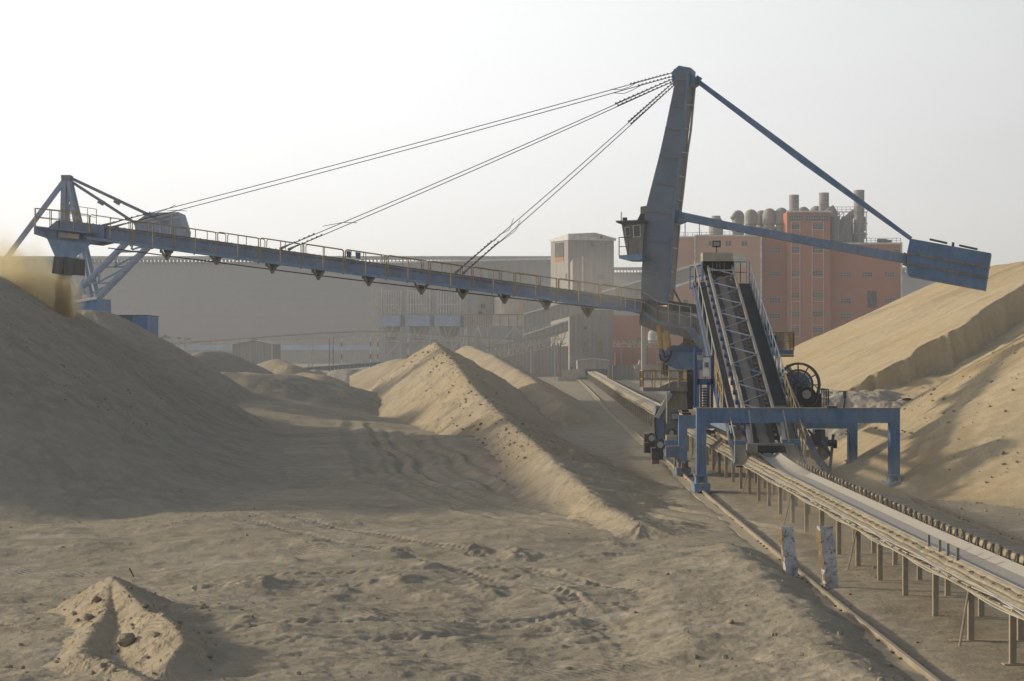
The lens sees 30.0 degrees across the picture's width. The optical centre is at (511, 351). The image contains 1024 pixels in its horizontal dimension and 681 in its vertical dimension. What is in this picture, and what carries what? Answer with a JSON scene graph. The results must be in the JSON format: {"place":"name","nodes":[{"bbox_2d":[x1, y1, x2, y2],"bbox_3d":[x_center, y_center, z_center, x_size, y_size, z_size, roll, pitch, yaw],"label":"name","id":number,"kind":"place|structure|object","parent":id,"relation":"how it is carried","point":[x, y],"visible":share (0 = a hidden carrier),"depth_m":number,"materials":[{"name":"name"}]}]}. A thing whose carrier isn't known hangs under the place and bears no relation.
{"place":"outdoors","nodes":[
{"label":"outdoors","id":0,"kind":"place"},
{"bbox_2d":[372,287,385,361],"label":"access tower","id":1,"kind":"structure","parent":0,"point":[381,325],"depth_m":454.96,"materials":[{"name":"metal"}]},
{"bbox_2d":[0,363,1023,680],"bbox_3d":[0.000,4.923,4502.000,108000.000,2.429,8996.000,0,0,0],"label":"ground","id":2,"kind":"structure","parent":0,"point":[472,595],"depth_m":50.59,"materials":[{"name":"beige sand"}]},
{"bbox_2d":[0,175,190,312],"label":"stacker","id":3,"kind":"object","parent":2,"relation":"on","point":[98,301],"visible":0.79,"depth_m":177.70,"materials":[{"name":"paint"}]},
{"bbox_2d":[2,583,224,680],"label":"mound clods","id":4,"kind":"object","parent":2,"relation":"on","point":[156,633],"visible":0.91,"depth_m":36.46,"materials":[{"name":"brown soil"}]},
{"bbox_2d":[42,575,232,680],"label":"sand mound","id":5,"kind":"object","parent":2,"relation":"on","point":[185,660],"visible":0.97,"depth_m":36.15,"materials":[{"name":"beige sand"}]},
{"bbox_2d":[82,613,93,620],"bbox_3d":[-8.653,5.425,39.006,0.258,0.190,0.238,0,0,0],"label":"clod","id":6,"kind":"object","parent":5,"relation":"on","point":[86,616],"visible":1,"depth_m":38.92,"materials":[{"name":"brown soil"}]},
{"bbox_2d":[91,596,101,602],"bbox_3d":[-8.824,5.262,40.605,0.202,0.168,0.200,0,0,23],"label":"clod","id":7,"kind":"object","parent":5,"relation":"on","point":[95,599],"visible":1,"depth_m":40.55,"materials":[{"name":"brown soil"}]},
{"bbox_2d":[117,633,136,646],"bbox_3d":[-7.333,5.492,36.400,0.378,0.292,0.386,0,0,0],"label":"clod","id":8,"kind":"object","parent":5,"relation":"on","point":[125,639],"visible":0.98,"depth_m":36.29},
{"bbox_2d":[118,315,158,335],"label":"container cabin","id":9,"kind":"object","parent":2,"relation":"on","point":[149,323],"visible":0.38,"depth_m":190.40,"materials":[{"name":"blue metal"}]},
{"bbox_2d":[0,274,304,523],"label":"sand pile","id":10,"kind":"object","parent":2,"relation":"on","point":[200,457],"visible":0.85,"depth_m":77.33,"materials":[{"name":"beige sand"}]},
{"bbox_2d":[0,274,278,528],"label":"slope pebbles","id":11,"kind":"object","parent":10,"relation":"on","point":[126,430],"visible":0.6,"depth_m":77.03,"materials":[{"name":"brown stone"}]},
{"bbox_2d":[40,294,273,428],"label":"sand pile","id":12,"kind":"object","parent":2,"relation":"on","point":[196,391],"visible":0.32,"depth_m":116.07,"materials":[{"name":"beige sand"}]},
{"bbox_2d":[77,310,265,404],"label":"sand pile","id":13,"kind":"object","parent":2,"relation":"on","point":[213,379],"visible":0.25,"depth_m":146.49,"materials":[{"name":"beige sand"}]},
{"bbox_2d":[160,334,190,352],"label":"loading station","id":14,"kind":"object","parent":2,"relation":"on","point":[173,343],"visible":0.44,"depth_m":399.93,"materials":[{"name":"metal"}]},
{"bbox_2d":[191,351,273,373],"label":"sand mound","id":15,"kind":"object","parent":2,"relation":"on","point":[220,361],"visible":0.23,"depth_m":210.89,"materials":[{"name":"beige sand"}]},
{"bbox_2d":[230,337,282,363],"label":"shed","id":16,"kind":"structure","parent":2,"relation":"on","point":[255,350],"depth_m":410.00,"materials":[{"name":"metal"}]},
{"bbox_2d":[0,256,550,362],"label":"storage shed","id":17,"kind":"structure","parent":2,"relation":"on","point":[194,301],"depth_m":776.83,"materials":[{"name":"grey metal"}]},
{"bbox_2d":[256,359,316,374],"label":"sand mound","id":18,"kind":"object","parent":2,"relation":"on","point":[276,366],"visible":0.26,"depth_m":231.22,"materials":[{"name":"beige sand"}]},
{"bbox_2d":[220,372,381,416],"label":"sand mound","id":19,"kind":"object","parent":2,"relation":"on","point":[327,394],"visible":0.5,"depth_m":159.59,"materials":[{"name":"beige sand"}]},
{"bbox_2d":[294,372,349,385],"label":"sand mound","id":20,"kind":"object","parent":2,"relation":"on","point":[319,376],"visible":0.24,"depth_m":221.14,"materials":[{"name":"beige sand"}]},
{"bbox_2d":[310,369,360,383],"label":"sand mound","id":21,"kind":"object","parent":2,"relation":"on","point":[342,374],"visible":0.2,"depth_m":260.27,"materials":[{"name":"beige sand"}]},
{"bbox_2d":[302,361,386,369],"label":"conveyor","id":22,"kind":"object","parent":2,"relation":"on","point":[347,366],"visible":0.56,"depth_m":330.00,"materials":[{"name":"metal"}]},
{"bbox_2d":[180,331,522,371],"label":"conveyor bridge","id":23,"kind":"structure","parent":2,"relation":"on","point":[363,332],"depth_m":429.63,"materials":[{"name":"metal"}]},
{"bbox_2d":[350,359,404,389],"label":"sand mound","id":24,"kind":"object","parent":2,"relation":"on","point":[367,378],"visible":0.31,"depth_m":198.15,"materials":[{"name":"beige sand"}]},
{"bbox_2d":[4,297,759,680],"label":"yard clods","id":25,"kind":"object","parent":2,"relation":"on","point":[382,617],"visible":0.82,"depth_m":39.48,"materials":[{"name":"brown soil"}]},
{"bbox_2d":[378,290,404,360],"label":"filter bin","id":26,"kind":"object","parent":2,"relation":"on","point":[394,318],"visible":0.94,"depth_m":460.60,"materials":[{"name":"metal"}]},
{"bbox_2d":[405,290,433,356],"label":"filter bin","id":27,"kind":"object","parent":2,"relation":"on","point":[419,317],"visible":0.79,"depth_m":460.60,"materials":[{"name":"metal"}]},
{"bbox_2d":[375,434,505,489],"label":"sand mound","id":28,"kind":"object","parent":2,"relation":"on","point":[461,460],"visible":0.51,"depth_m":94.20,"materials":[{"name":"beige sand"}]},
{"bbox_2d":[435,290,464,348],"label":"filter bin","id":29,"kind":"object","parent":2,"relation":"on","point":[449,318],"visible":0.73,"depth_m":460.60,"materials":[{"name":"metal"}]},
{"bbox_2d":[374,258,550,361],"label":"storage shed","id":30,"kind":"structure","parent":2,"relation":"on","point":[538,266],"depth_m":620.00,"materials":[{"name":"grey metal"}]},
{"bbox_2d":[406,337,567,376],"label":"wall","id":31,"kind":"structure","parent":2,"relation":"on","point":[542,362],"depth_m":445.00,"materials":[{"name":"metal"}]},
{"bbox_2d":[462,293,529,349],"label":"dusty bin","id":32,"kind":"object","parent":2,"relation":"on","point":[494,311],"visible":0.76,"depth_m":450.00,"materials":[{"name":"metal"}]},
{"bbox_2d":[486,331,565,379],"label":"conveyor bridge","id":33,"kind":"structure","parent":2,"relation":"on","point":[530,341],"depth_m":389.62,"materials":[{"name":"metal"}]},
{"bbox_2d":[455,346,610,426],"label":"sand ridge","id":34,"kind":"structure","parent":2,"relation":"on","point":[557,406],"depth_m":170.80,"materials":[{"name":"beige sand"}]},
{"bbox_2d":[367,343,731,540],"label":"sand ridge","id":35,"kind":"structure","parent":2,"relation":"on","point":[600,493],"depth_m":93.04,"materials":[{"name":"beige sand"}]},
{"bbox_2d":[381,341,575,476],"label":"ridge clods","id":36,"kind":"object","parent":35,"relation":"on","point":[509,444],"visible":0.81,"depth_m":118.75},
{"bbox_2d":[558,343,580,380],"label":"sheet hoarding","id":37,"kind":"object","parent":2,"relation":"on","point":[568,374],"visible":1,"depth_m":370.00,"materials":[{"name":"grey metal"}]},
{"bbox_2d":[570,256,592,292],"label":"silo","id":38,"kind":"object","parent":2,"relation":"on","point":[581,268],"visible":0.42,"depth_m":440.00,"materials":[{"name":"white concrete"}]},
{"bbox_2d":[549,233,615,345],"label":"tower building","id":39,"kind":"structure","parent":2,"relation":"on","point":[597,248],"depth_m":472.64,"materials":[{"name":"concrete"}]},
{"bbox_2d":[597,274,603,278],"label":"window","id":40,"kind":"structure","parent":39,"relation":"in","point":[599,276],"depth_m":470.83,"materials":[{"name":"grey glass"}]},
{"bbox_2d":[568,309,611,379],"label":"transfer house","id":41,"kind":"structure","parent":2,"relation":"on","point":[590,336],"depth_m":400.00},
{"bbox_2d":[523,320,567,346],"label":"inclined gallery","id":42,"kind":"object","parent":41,"relation":"attached to","point":[557,327],"visible":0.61,"depth_m":419.00,"materials":[{"name":"grey metal"}]},
{"bbox_2d":[583,341,586,352],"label":"window","id":43,"kind":"structure","parent":41,"relation":"in","point":[584,342],"depth_m":399.88,"materials":[{"name":"grey glass"}]},
{"bbox_2d":[597,341,601,352],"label":"window","id":44,"kind":"structure","parent":41,"relation":"in","point":[599,343],"depth_m":399.88,"materials":[{"name":"grey glass"}]},
{"bbox_2d":[576,358,609,376],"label":"belt shed","id":45,"kind":"structure","parent":2,"relation":"on","point":[601,366],"depth_m":392.00,"materials":[{"name":"grey metal"}]},
{"bbox_2d":[523,255,744,380],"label":"inclined gallery","id":46,"kind":"object","parent":2,"relation":"on","point":[554,312],"visible":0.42,"depth_m":377.98,"materials":[{"name":"metal"}]},
{"bbox_2d":[613,340,657,379],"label":"pipe bridge","id":47,"kind":"structure","parent":2,"relation":"on","point":[635,341],"depth_m":394.89,"materials":[{"name":"metal"}]},
{"bbox_2d":[612,330,677,378],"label":"equipment yard","id":48,"kind":"structure","parent":2,"relation":"on","point":[627,364],"depth_m":407.00,"materials":[{"name":"metal"}]},
{"bbox_2d":[633,359,663,376],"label":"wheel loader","id":49,"kind":"object","parent":2,"relation":"on","point":[636,370],"visible":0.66,"depth_m":385.00,"materials":[{"name":"metal"}]},
{"bbox_2d":[597,543,914,680],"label":"sand bank","id":50,"kind":"structure","parent":2,"relation":"on","point":[650,635],"depth_m":39.40,"materials":[{"name":"beige sand"}]},
{"bbox_2d":[684,545,919,680],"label":"bank clods","id":51,"kind":"object","parent":50,"relation":"on","point":[730,621],"visible":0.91,"depth_m":37.40,"materials":[{"name":"brown soil"}]},
{"bbox_2d":[612,190,901,377],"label":"factory building","id":52,"kind":"structure","parent":2,"relation":"on","point":[807,292],"depth_m":418.48,"materials":[{"name":"brick"}]},
{"bbox_2d":[618,336,624,352],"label":"dark doorway","id":53,"kind":"structure","parent":52,"relation":"in","point":[619,337],"depth_m":416.73,"materials":[{"name":"grey"}]},
{"bbox_2d":[725,241,730,245],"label":"window","id":54,"kind":"structure","parent":52,"relation":"in","point":[727,243],"depth_m":416.68,"materials":[{"name":"grey glass"}]},
{"bbox_2d":[770,247,779,251],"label":"window","id":55,"kind":"structure","parent":52,"relation":"in","point":[772,249],"depth_m":419.89,"materials":[{"name":"grey glass"}]},
{"bbox_2d":[770,271,779,275],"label":"window","id":56,"kind":"structure","parent":52,"relation":"in","point":[772,273],"depth_m":419.89,"materials":[{"name":"grey glass"}]},
{"bbox_2d":[770,298,779,302],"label":"window","id":57,"kind":"structure","parent":52,"relation":"in","point":[772,300],"depth_m":419.89,"materials":[{"name":"grey glass"}]},
{"bbox_2d":[770,314,779,317],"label":"window","id":58,"kind":"structure","parent":52,"relation":"in","point":[771,315],"depth_m":419.89,"materials":[{"name":"grey glass"}]},
{"bbox_2d":[841,272,850,276],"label":"window","id":59,"kind":"structure","parent":52,"relation":"in","point":[843,274],"depth_m":419.89,"materials":[{"name":"grey glass"}]},
{"bbox_2d":[841,298,850,302],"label":"window","id":60,"kind":"structure","parent":52,"relation":"in","point":[843,300],"depth_m":419.89,"materials":[{"name":"grey glass"}]},
{"bbox_2d":[841,314,850,317],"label":"window","id":61,"kind":"structure","parent":52,"relation":"in","point":[842,315],"depth_m":419.89,"materials":[{"name":"grey glass"}]},
{"bbox_2d":[862,272,871,276],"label":"window","id":62,"kind":"structure","parent":52,"relation":"in","point":[864,274],"depth_m":419.89,"materials":[{"name":"grey glass"}]},
{"bbox_2d":[885,272,894,276],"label":"window","id":63,"kind":"structure","parent":52,"relation":"in","point":[887,274],"depth_m":419.89,"materials":[{"name":"grey glass"}]},
{"bbox_2d":[885,298,894,302],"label":"window","id":64,"kind":"structure","parent":52,"relation":"in","point":[887,300],"depth_m":419.89,"materials":[{"name":"grey glass"}]},
{"bbox_2d":[578,379,940,680],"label":"crane rail","id":65,"kind":"object","parent":2,"relation":"on","point":[897,656],"visible":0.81,"depth_m":47.41,"materials":[{"name":"beige metal"}]},
{"bbox_2d":[31,66,991,470],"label":"stacker","id":66,"kind":"object","parent":65,"relation":"on","point":[651,234],"visible":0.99,"depth_m":105.13,"materials":[{"name":"paint"}]},
{"bbox_2d":[674,241,902,492],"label":"tripper car","id":67,"kind":"object","parent":65,"relation":"on","point":[765,418],"visible":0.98,"depth_m":86.00,"materials":[{"name":"blue paint"}]},
{"bbox_2d":[614,267,934,314],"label":"storage shed","id":68,"kind":"structure","parent":2,"relation":"on","point":[910,285],"depth_m":795.25,"materials":[{"name":"metal"}]},
{"bbox_2d":[778,526,797,577],"bbox_3d":[7.054,5.261,48.669,0.546,1.641,0.225,0,0,9],"label":"concrete post","id":69,"kind":"object","parent":2,"relation":"on","point":[788,551],"visible":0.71,"depth_m":48.58,"materials":[{"name":"paint"}]},
{"bbox_2d":[587,371,1023,665],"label":"belt conveyor","id":70,"kind":"object","parent":2,"relation":"on","point":[977,566],"visible":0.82,"depth_m":48.03,"materials":[{"name":"beige metal"}]},
{"bbox_2d":[617,379,1023,544],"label":"crane rail","id":71,"kind":"object","parent":2,"relation":"on","point":[978,524],"visible":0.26,"depth_m":66.45,"materials":[{"name":"beige metal"}]},
{"bbox_2d":[816,526,839,589],"bbox_3d":[7.752,5.226,46.899,0.560,1.900,0.316,0,0,0],"label":"concrete post","id":72,"kind":"object","parent":2,"relation":"on","point":[825,540],"visible":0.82,"depth_m":46.78,"materials":[{"name":"paint"}]},
{"bbox_2d":[775,389,910,454],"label":"tipped heaps","id":73,"kind":"object","parent":2,"relation":"on","point":[884,398],"visible":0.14,"depth_m":118.30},
{"bbox_2d":[687,261,1023,414],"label":"sand pile","id":74,"kind":"object","parent":2,"relation":"on","point":[918,342],"visible":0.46,"depth_m":144.50,"materials":[{"name":"beige sand"}]},
{"bbox_2d":[806,335,1023,508],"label":"sand pile","id":75,"kind":"object","parent":2,"relation":"on","point":[927,460],"visible":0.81,"depth_m":81.80,"materials":[{"name":"beige sand"}]},
{"bbox_2d":[776,344,1022,517],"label":"clods","id":76,"kind":"object","parent":75,"relation":"on","point":[1002,452],"visible":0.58,"depth_m":86.91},
{"bbox_2d":[0,0,1023,271],"label":"sky","id":77,"kind":"structure","parent":0,"point":[917,106],"materials":[{"name":"white"}]}
]}

